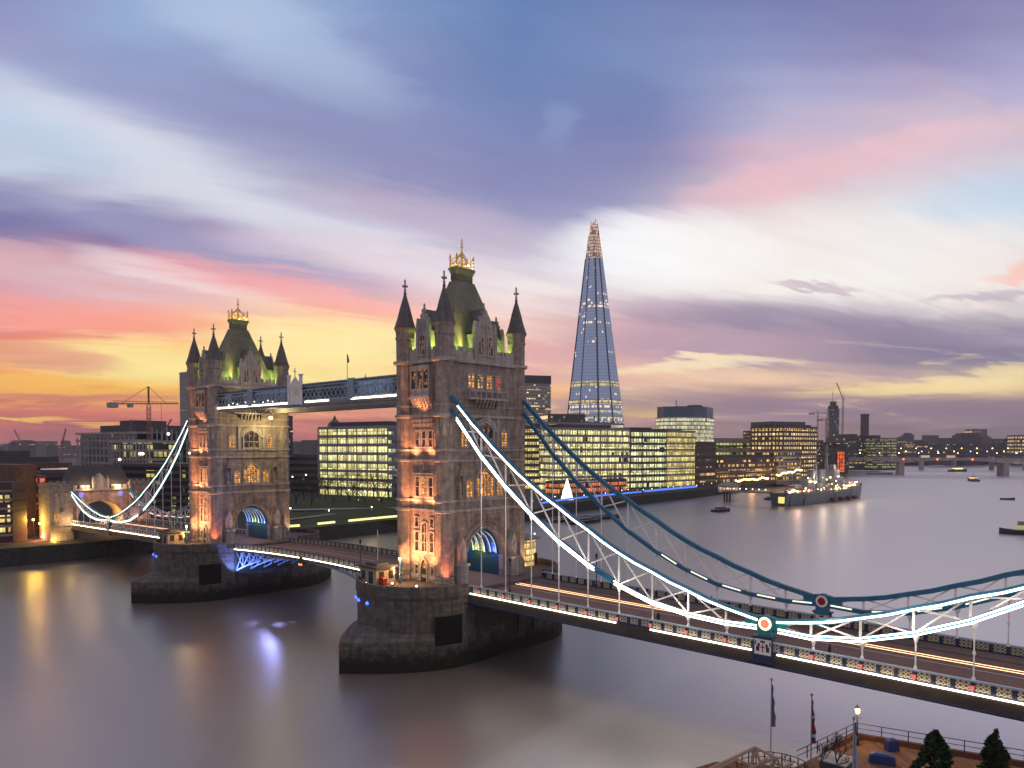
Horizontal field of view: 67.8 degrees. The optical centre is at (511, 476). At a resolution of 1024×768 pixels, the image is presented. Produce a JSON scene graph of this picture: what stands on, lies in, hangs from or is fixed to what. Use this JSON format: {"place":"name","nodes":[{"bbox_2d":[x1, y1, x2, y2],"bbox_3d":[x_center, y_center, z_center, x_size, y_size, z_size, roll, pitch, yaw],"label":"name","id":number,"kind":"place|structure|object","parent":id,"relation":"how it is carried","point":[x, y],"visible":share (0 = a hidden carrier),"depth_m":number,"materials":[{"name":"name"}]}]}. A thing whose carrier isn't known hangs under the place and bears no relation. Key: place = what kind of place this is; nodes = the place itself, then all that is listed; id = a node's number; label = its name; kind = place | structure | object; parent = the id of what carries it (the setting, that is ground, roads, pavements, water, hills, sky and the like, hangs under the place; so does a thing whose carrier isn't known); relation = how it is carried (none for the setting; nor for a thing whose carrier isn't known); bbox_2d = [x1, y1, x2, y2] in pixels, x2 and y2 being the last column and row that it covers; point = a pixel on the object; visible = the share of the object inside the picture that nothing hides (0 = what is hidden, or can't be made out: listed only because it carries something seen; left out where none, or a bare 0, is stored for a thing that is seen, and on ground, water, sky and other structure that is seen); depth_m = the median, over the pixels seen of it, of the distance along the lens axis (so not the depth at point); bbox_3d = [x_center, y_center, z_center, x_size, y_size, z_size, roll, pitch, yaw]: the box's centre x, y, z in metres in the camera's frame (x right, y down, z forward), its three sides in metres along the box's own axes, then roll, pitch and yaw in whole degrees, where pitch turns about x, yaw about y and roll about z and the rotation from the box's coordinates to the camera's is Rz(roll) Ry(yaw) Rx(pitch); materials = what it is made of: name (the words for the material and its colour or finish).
{"place":"outdoors","nodes":[
{"label":"outdoors","id":0,"kind":"place"},
{"bbox_2d":[289,491,396,499],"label":"park ground","id":1,"kind":"structure","parent":0,"point":[308,497],"depth_m":390.69,"materials":[{"name":"plant"}]},
{"bbox_2d":[290,500,396,525],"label":"park lawn","id":2,"kind":"structure","parent":0,"point":[379,508],"depth_m":338.09,"materials":[{"name":"green plant"}]},
{"bbox_2d":[291,507,395,519],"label":"park path","id":3,"kind":"structure","parent":0,"point":[323,509],"depth_m":336.68,"materials":[{"name":"concrete"}]},
{"bbox_2d":[0,456,996,566],"bbox_3d":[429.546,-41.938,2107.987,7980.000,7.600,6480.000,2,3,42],"label":"riverside land","id":4,"kind":"structure","parent":0,"point":[33,549],"depth_m":308.27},
{"bbox_2d":[0,489,12,543],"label":"balcony block","id":5,"kind":"structure","parent":4,"relation":"on","point":[5,521],"depth_m":242.88,"materials":[{"name":"brown glass"}]},
{"bbox_2d":[0,481,27,543],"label":"brick house","id":6,"kind":"structure","parent":4,"relation":"on","point":[18,511],"depth_m":246.52,"materials":[{"name":"brick"}]},
{"bbox_2d":[0,464,37,535],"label":"warehouse","id":7,"kind":"structure","parent":4,"relation":"on","point":[27,473],"depth_m":266.32,"materials":[{"name":"brown brick"}]},
{"bbox_2d":[19,440,35,455],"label":"distant block","id":8,"kind":"structure","parent":4,"relation":"on","point":[30,445],"depth_m":2293.93,"materials":[{"name":"grey"}]},
{"bbox_2d":[0,451,71,470],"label":"terrace block","id":9,"kind":"structure","parent":4,"relation":"on","point":[15,457],"depth_m":325.37,"materials":[{"name":"brown brick"}]},
{"bbox_2d":[36,474,46,534],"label":"red lit house","id":10,"kind":"structure","parent":4,"relation":"on","point":[40,478],"depth_m":267.50,"materials":[{"name":"brick"}]},
{"bbox_2d":[37,468,67,482],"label":"blue roof block","id":11,"kind":"structure","parent":4,"relation":"on","point":[54,474],"depth_m":289.01,"materials":[{"name":"metal"}]},
{"bbox_2d":[58,446,75,457],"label":"distant block","id":12,"kind":"structure","parent":4,"relation":"on","point":[68,451],"depth_m":2622.40,"materials":[{"name":"grey"}]},
{"bbox_2d":[37,460,150,541],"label":"gatehouse","id":13,"kind":"object","parent":4,"relation":"on","point":[109,485],"visible":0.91,"depth_m":257.60,"materials":[{"name":"stone"}]},
{"bbox_2d":[75,420,181,464],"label":"unfinished block","id":14,"kind":"structure","parent":4,"relation":"on","point":[94,447],"depth_m":456.81,"materials":[{"name":"concrete"}]},
{"bbox_2d":[107,386,178,439],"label":"tower crane","id":15,"kind":"object","parent":4,"relation":"on","point":[115,404],"visible":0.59,"depth_m":423.70,"materials":[{"name":"metal"}]},
{"bbox_2d":[109,440,179,464],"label":"unfinished block","id":16,"kind":"structure","parent":4,"relation":"on","point":[127,451],"depth_m":414.89,"materials":[{"name":"concrete"}]},
{"bbox_2d":[113,462,189,515],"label":"office building","id":17,"kind":"structure","parent":4,"relation":"on","point":[145,471],"depth_m":351.07,"materials":[{"name":"grey"}]},
{"bbox_2d":[151,426,188,461],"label":"steel frame block","id":18,"kind":"structure","parent":4,"relation":"on","point":[174,436],"depth_m":428.02,"materials":[{"name":"grey"}]},
{"bbox_2d":[179,372,187,425],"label":"tower slab","id":19,"kind":"structure","parent":4,"relation":"on","point":[183,384],"depth_m":570.75,"materials":[{"name":"concrete"}]},
{"bbox_2d":[289,416,292,453],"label":"tower slab","id":20,"kind":"structure","parent":4,"relation":"on","point":[290,435],"depth_m":523.88,"materials":[{"name":"grey glass"}]},
{"bbox_2d":[289,454,319,491],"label":"dark block","id":21,"kind":"structure","parent":4,"relation":"on","point":[301,466],"depth_m":445.28,"materials":[{"name":"black glass"}]},
{"bbox_2d":[298,440,317,453],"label":"distant block","id":22,"kind":"structure","parent":4,"relation":"on","point":[307,446],"depth_m":1583.07,"materials":[{"name":"concrete"}]},
{"bbox_2d":[317,421,395,496],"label":"park office","id":23,"kind":"structure","parent":4,"relation":"on","point":[353,448],"depth_m":405.19,"materials":[{"name":"yellow glass"}]},
{"bbox_2d":[388,428,396,496],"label":"park office","id":24,"kind":"structure","parent":4,"relation":"on","point":[393,457],"depth_m":395.97,"materials":[{"name":"yellow"}]},
{"bbox_2d":[525,375,550,425],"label":"tower block","id":25,"kind":"structure","parent":4,"relation":"on","point":[538,393],"depth_m":1003.00,"materials":[{"name":"grey glass"}]},
{"bbox_2d":[525,424,551,489],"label":"riverside office","id":26,"kind":"structure","parent":4,"relation":"on","point":[531,456],"depth_m":559.02,"materials":[{"name":"glass"}]},
{"bbox_2d":[537,414,585,421],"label":"office","id":27,"kind":"structure","parent":4,"relation":"on","point":[566,417],"depth_m":824.88,"materials":[{"name":"grey glass"}]},
{"bbox_2d":[534,421,623,427],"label":"office","id":28,"kind":"structure","parent":4,"relation":"on","point":[616,425],"depth_m":722.81,"materials":[{"name":"grey glass"}]},
{"bbox_2d":[538,424,629,490],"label":"riverside office","id":29,"kind":"structure","parent":4,"relation":"on","point":[602,451],"depth_m":557.07,"materials":[{"name":"yellow glass"}]},
{"bbox_2d":[545,478,626,494],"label":"restaurant pavilion","id":30,"kind":"structure","parent":4,"relation":"on","point":[619,484],"depth_m":522.47,"materials":[{"name":"orange glass"}]},
{"bbox_2d":[542,491,641,507],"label":"quay strip light","id":31,"kind":"object","parent":4,"relation":"on","point":[567,499],"visible":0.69,"depth_m":437.01,"materials":[{"name":"grey"}]},
{"bbox_2d":[567,219,624,427],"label":"spire tower","id":32,"kind":"structure","parent":4,"relation":"on","point":[594,395],"depth_m":915.60,"materials":[{"name":"blue glass"}]},
{"bbox_2d":[628,427,666,488],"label":"riverside office","id":33,"kind":"structure","parent":4,"relation":"on","point":[648,456],"depth_m":587.65,"materials":[{"name":"yellow glass"}]},
{"bbox_2d":[652,429,695,487],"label":"riverside office","id":34,"kind":"structure","parent":4,"relation":"on","point":[680,467],"depth_m":609.01,"materials":[{"name":"glass"}]},
{"bbox_2d":[656,400,714,441],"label":"curved office","id":35,"kind":"structure","parent":4,"relation":"on","point":[699,419],"depth_m":783.71,"materials":[{"name":"yellow glass"}]},
{"bbox_2d":[695,442,715,484],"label":"brick wharf","id":36,"kind":"structure","parent":4,"relation":"on","point":[705,463],"depth_m":649.77,"materials":[{"name":"brown brick"}]},
{"bbox_2d":[717,482,739,491],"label":"pier kiosk","id":37,"kind":"object","parent":4,"relation":"on","point":[720,486],"visible":0.85,"depth_m":554.93,"materials":[{"name":"grey"}]},
{"bbox_2d":[714,438,750,454],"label":"station building","id":38,"kind":"structure","parent":4,"relation":"on","point":[732,446],"depth_m":832.89,"materials":[{"name":"yellow glass"}]},
{"bbox_2d":[716,455,774,483],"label":"long wharf","id":39,"kind":"structure","parent":4,"relation":"on","point":[731,468],"depth_m":692.95,"materials":[{"name":"brown brick"}]},
{"bbox_2d":[750,451,800,483],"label":"corner wharf","id":40,"kind":"structure","parent":4,"relation":"on","point":[786,461],"depth_m":731.73,"materials":[{"name":"brown brick"}]},
{"bbox_2d":[751,421,804,426],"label":"blue block","id":41,"kind":"structure","parent":4,"relation":"on","point":[754,424],"depth_m":962.13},
{"bbox_2d":[750,424,817,478],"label":"brown office","id":42,"kind":"structure","parent":4,"relation":"on","point":[788,437],"depth_m":810.03,"materials":[{"name":"brick"}]},
{"bbox_2d":[817,442,835,467],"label":"waterfront block","id":43,"kind":"structure","parent":4,"relation":"on","point":[821,446],"depth_m":1217.47,"materials":[{"name":"brick"}]},
{"bbox_2d":[826,401,839,437],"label":"slender tower","id":44,"kind":"structure","parent":4,"relation":"on","point":[834,414],"depth_m":1498.79,"materials":[{"name":"grey"}]},
{"bbox_2d":[825,446,848,473],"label":"domed hall","id":45,"kind":"structure","parent":4,"relation":"on","point":[832,455],"depth_m":1006.38,"materials":[{"name":"grey concrete"}]},
{"bbox_2d":[837,451,844,471],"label":"orange portal","id":46,"kind":"object","parent":4,"relation":"on","point":[840,461],"visible":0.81,"depth_m":996.51,"materials":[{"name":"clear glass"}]},
{"bbox_2d":[826,434,867,469],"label":"waterfront block","id":47,"kind":"structure","parent":4,"relation":"on","point":[854,444],"depth_m":1185.58,"materials":[{"name":"grey glass"}]},
{"bbox_2d":[860,414,868,434],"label":"brick chimney","id":48,"kind":"object","parent":4,"relation":"on","point":[864,427],"visible":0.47,"depth_m":1892.31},
{"bbox_2d":[858,435,896,470],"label":"waterfront block","id":49,"kind":"structure","parent":4,"relation":"on","point":[875,445],"depth_m":1176.20,"materials":[{"name":"grey glass"}]},
{"bbox_2d":[896,436,912,446],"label":"distant block","id":50,"kind":"structure","parent":4,"relation":"on","point":[901,441],"depth_m":2052.21,"materials":[{"name":"grey"}]},
{"bbox_2d":[903,444,928,463],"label":"distant block","id":51,"kind":"structure","parent":4,"relation":"on","point":[915,446],"depth_m":1631.12,"materials":[{"name":"grey"}]},
{"bbox_2d":[928,446,952,464],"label":"distant block","id":52,"kind":"structure","parent":4,"relation":"on","point":[943,462],"depth_m":1549.25,"materials":[{"name":"grey"}]},
{"bbox_2d":[952,433,974,443],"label":"distant block","id":53,"kind":"structure","parent":4,"relation":"on","point":[969,438],"depth_m":1971.64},
{"bbox_2d":[948,445,984,464],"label":"distant block","id":54,"kind":"structure","parent":4,"relation":"on","point":[960,462],"depth_m":1580.57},
{"bbox_2d":[1007,435,1023,465],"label":"riverside slab","id":55,"kind":"structure","parent":4,"relation":"on","point":[1015,441],"depth_m":1498.88,"materials":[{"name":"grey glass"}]},
{"bbox_2d":[0,465,1023,767],"bbox_3d":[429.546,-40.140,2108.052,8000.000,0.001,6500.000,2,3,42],"label":"river water","id":56,"kind":"structure","parent":0,"point":[98,669],"depth_m":123.08,"materials":[{"name":"liquid"}]},
{"bbox_2d":[131,528,330,603],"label":"bridge pier","id":57,"kind":"structure","parent":56,"relation":"in","point":[190,572],"depth_m":181.05,"materials":[{"name":"stone"}]},
{"bbox_2d":[71,516,245,542],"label":"side span","id":58,"kind":"object","parent":57,"relation":"attached to","point":[141,533],"visible":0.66,"depth_m":235.47,"materials":[{"name":"metal"}]},
{"bbox_2d":[71,419,187,531],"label":"suspension chain","id":59,"kind":"object","parent":58,"relation":"attached to","point":[109,519],"visible":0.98,"depth_m":212.52,"materials":[{"name":"blue paint"}]},
{"bbox_2d":[128,488,237,528],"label":"suspension chain","id":60,"kind":"object","parent":58,"relation":"attached to","point":[169,515],"visible":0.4,"depth_m":249.72,"materials":[{"name":"blue paint"}]},
{"bbox_2d":[156,511,185,543],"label":"control cabin","id":61,"kind":"object","parent":57,"relation":"on","point":[171,536],"visible":0.93,"depth_m":188.09,"materials":[{"name":"beige stone"}]},
{"bbox_2d":[185,299,290,544],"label":"bridge tower","id":62,"kind":"structure","parent":57,"relation":"on","point":[238,462],"depth_m":191.31,"materials":[{"name":"stone"}]},
{"bbox_2d":[242,429,260,449],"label":"window","id":63,"kind":"structure","parent":62,"relation":"in","point":[250,441],"depth_m":192.10,"materials":[{"name":"grey"}]},
{"bbox_2d":[242,462,261,484],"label":"window","id":64,"kind":"structure","parent":62,"relation":"in","point":[250,475],"depth_m":192.48,"materials":[{"name":"yellow"}]},
{"bbox_2d":[234,538,396,579],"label":"bascule span","id":65,"kind":"object","parent":57,"relation":"on","point":[337,555],"visible":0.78,"depth_m":171.62,"materials":[{"name":"metal"}]},
{"bbox_2d":[339,557,561,673],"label":"bridge pier","id":66,"kind":"structure","parent":56,"relation":"in","point":[406,626],"depth_m":124.60,"materials":[{"name":"stone"}]},
{"bbox_2d":[356,530,398,584],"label":"control cabin","id":67,"kind":"object","parent":66,"relation":"on","point":[372,572],"visible":0.9,"depth_m":132.89,"materials":[{"name":"stone"}]},
{"bbox_2d":[393,239,526,585],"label":"bridge tower","id":68,"kind":"structure","parent":66,"relation":"on","point":[468,362],"depth_m":135.50,"materials":[{"name":"stone"}]},
{"bbox_2d":[218,354,396,411],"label":"level walkway","id":69,"kind":"structure","parent":68,"relation":"attached to","point":[295,393],"depth_m":157.97,"materials":[{"name":"blue paint"}]},
{"bbox_2d":[271,374,396,413],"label":"level walkway","id":70,"kind":"structure","parent":68,"relation":"attached to","point":[376,405],"depth_m":176.48,"materials":[{"name":"blue paint"}]},
{"bbox_2d":[418,333,425,356],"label":"window","id":71,"kind":"structure","parent":68,"relation":"in","point":[422,338],"depth_m":133.00,"materials":[{"name":"grey"}]},
{"bbox_2d":[419,476,427,498],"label":"window","id":72,"kind":"structure","parent":68,"relation":"in","point":[423,479],"depth_m":134.14,"materials":[{"name":"yellow"}]},
{"bbox_2d":[420,521,427,553],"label":"window","id":73,"kind":"structure","parent":68,"relation":"in","point":[424,525],"depth_m":134.40,"materials":[{"name":"yellow"}]},
{"bbox_2d":[419,556,429,581],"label":"door","id":74,"kind":"structure","parent":68,"relation":"in","point":[426,570],"depth_m":134.60,"materials":[{"name":"stone"}]},
{"bbox_2d":[465,478,474,498],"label":"window","id":75,"kind":"structure","parent":68,"relation":"in","point":[469,486],"depth_m":134.21,"materials":[{"name":"yellow"}]},
{"bbox_2d":[475,420,494,449],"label":"window","id":76,"kind":"structure","parent":68,"relation":"in","point":[490,433],"depth_m":136.95,"materials":[{"name":"grey"}]},
{"bbox_2d":[475,468,495,498],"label":"window","id":77,"kind":"structure","parent":68,"relation":"in","point":[488,482],"depth_m":137.15,"materials":[{"name":"yellow"}]},
{"bbox_2d":[487,336,493,357],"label":"window","id":78,"kind":"structure","parent":68,"relation":"in","point":[490,343],"depth_m":136.89,"materials":[{"name":"grey"}]},
{"bbox_2d":[500,429,508,448],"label":"window","id":79,"kind":"structure","parent":68,"relation":"in","point":[504,433],"depth_m":140.54,"materials":[{"name":"yellow"}]},
{"bbox_2d":[525,533,540,565],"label":"round kiosk","id":80,"kind":"object","parent":66,"relation":"on","point":[528,548],"visible":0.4,"depth_m":152.78,"materials":[{"name":"yellow glass"}]},
{"bbox_2d":[467,571,1023,721],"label":"side span","id":81,"kind":"object","parent":66,"relation":"attached to","point":[942,673],"visible":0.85,"depth_m":95.52,"materials":[{"name":"concrete"}]},
{"bbox_2d":[450,395,1023,679],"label":"suspension chain","id":82,"kind":"object","parent":81,"relation":"attached to","point":[768,625],"visible":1,"depth_m":97.53,"materials":[{"name":"blue paint"}]},
{"bbox_2d":[522,400,1023,646],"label":"suspension chain","id":83,"kind":"object","parent":81,"relation":"attached to","point":[824,603],"visible":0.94,"depth_m":115.63,"materials":[{"name":"blue paint"}]},
{"bbox_2d":[723,487,772,501],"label":"gangway","id":84,"kind":"object","parent":56,"relation":"in","point":[730,491],"visible":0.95,"depth_m":511.77,"materials":[{"name":"grey"}]},
{"bbox_2d":[770,444,861,505],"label":"warship","id":85,"kind":"object","parent":56,"relation":"on","point":[830,485],"visible":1,"depth_m":506.50,"materials":[{"name":"grey"}]},
{"bbox_2d":[848,452,1023,475],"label":"road bridge","id":86,"kind":"structure","parent":56,"relation":"in","point":[1003,464],"depth_m":1023.66,"materials":[{"name":"concrete"}]},
{"bbox_2d":[896,451,1023,469],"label":"rail bridge","id":87,"kind":"structure","parent":56,"relation":"on","point":[953,464],"depth_m":1297.14,"materials":[{"name":"concrete"}]},
{"bbox_2d":[999,521,1023,534],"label":"boat","id":88,"kind":"object","parent":56,"relation":"on","point":[1019,530],"visible":0.98,"depth_m":318.16,"materials":[{"name":"metal"}]},
{"bbox_2d":[0,0,1023,445],"label":"sky","id":89,"kind":"structure","parent":0,"point":[790,201],"materials":[{"name":"purple"}]},
{"bbox_2d":[696,740,1023,767],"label":"terrace ground","id":90,"kind":"structure","parent":0,"point":[905,757],"depth_m":73.73,"materials":[{"name":"brick"}]},
{"bbox_2d":[709,746,792,767],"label":"timber frame","id":91,"kind":"object","parent":90,"relation":"on","point":[735,758],"visible":1,"depth_m":57.01,"materials":[{"name":"wood"}]},
{"bbox_2d":[733,751,804,767],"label":"terrace railing","id":92,"kind":"object","parent":90,"relation":"on","point":[764,756],"visible":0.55,"depth_m":72.36,"materials":[{"name":"metal"}]},
{"bbox_2d":[770,678,775,766],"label":"flagpole","id":93,"kind":"object","parent":90,"relation":"on","point":[772,718],"visible":1,"depth_m":64.09,"materials":[{"name":"metal"}]},
{"bbox_2d":[810,693,815,767],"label":"flagpole","id":94,"kind":"object","parent":90,"relation":"on","point":[813,735],"visible":1,"depth_m":62.09,"materials":[{"name":"metal"}]},
{"bbox_2d":[816,743,848,767],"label":"bare shrub","id":95,"kind":"object","parent":90,"relation":"on","point":[823,750],"visible":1,"depth_m":68.03,"materials":[{"name":"brown plant"}]},
{"bbox_2d":[818,751,851,767],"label":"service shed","id":96,"kind":"structure","parent":90,"relation":"on","point":[829,761],"depth_m":70.56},
{"bbox_2d":[827,732,864,762],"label":"bare shrub","id":97,"kind":"object","parent":90,"relation":"on","point":[840,736],"visible":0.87,"depth_m":69.68,"materials":[{"name":"brown plant"}]},
{"bbox_2d":[852,717,858,767],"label":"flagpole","id":98,"kind":"object","parent":90,"relation":"on","point":[854,757],"visible":1,"depth_m":60.07,"materials":[{"name":"metal"}]},
{"bbox_2d":[868,751,896,766],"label":"covered furniture","id":99,"kind":"object","parent":90,"relation":"on","point":[882,758],"visible":1,"depth_m":72.52,"materials":[{"name":"fabric"}]},
{"bbox_2d":[884,738,899,751],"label":"covered furniture","id":100,"kind":"object","parent":90,"relation":"on","point":[891,744],"visible":1,"depth_m":75.63,"materials":[{"name":"fabric"}]},
{"bbox_2d":[907,729,953,767],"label":"conifer tree","id":101,"kind":"object","parent":90,"relation":"on","point":[936,746],"visible":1,"depth_m":59.75,"materials":[{"name":"green plant"}]},
{"bbox_2d":[976,728,1012,767],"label":"conifer tree","id":102,"kind":"object","parent":90,"relation":"on","point":[994,753],"visible":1,"depth_m":59.75,"materials":[{"name":"green plant"}]},
{"bbox_2d":[825,732,1023,766],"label":"terrace wall","id":103,"kind":"structure","parent":0,"point":[954,752],"depth_m":76.35,"materials":[{"name":"brick"}]},
{"bbox_2d":[797,722,855,757],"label":"terrace railing","id":104,"kind":"object","parent":103,"relation":"on","point":[827,739],"visible":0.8,"depth_m":75.36,"materials":[{"name":"metal"}]},
{"bbox_2d":[858,723,1023,755],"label":"terrace railing","id":105,"kind":"object","parent":103,"relation":"on","point":[908,736],"visible":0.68,"depth_m":76.31,"materials":[{"name":"metal"}]},
{"bbox_2d":[896,448,1018,450],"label":"riverside viaduct","id":106,"kind":"object","parent":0,"point":[946,449],"visible":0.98,"depth_m":1516.95,"materials":[{"name":"grey"}]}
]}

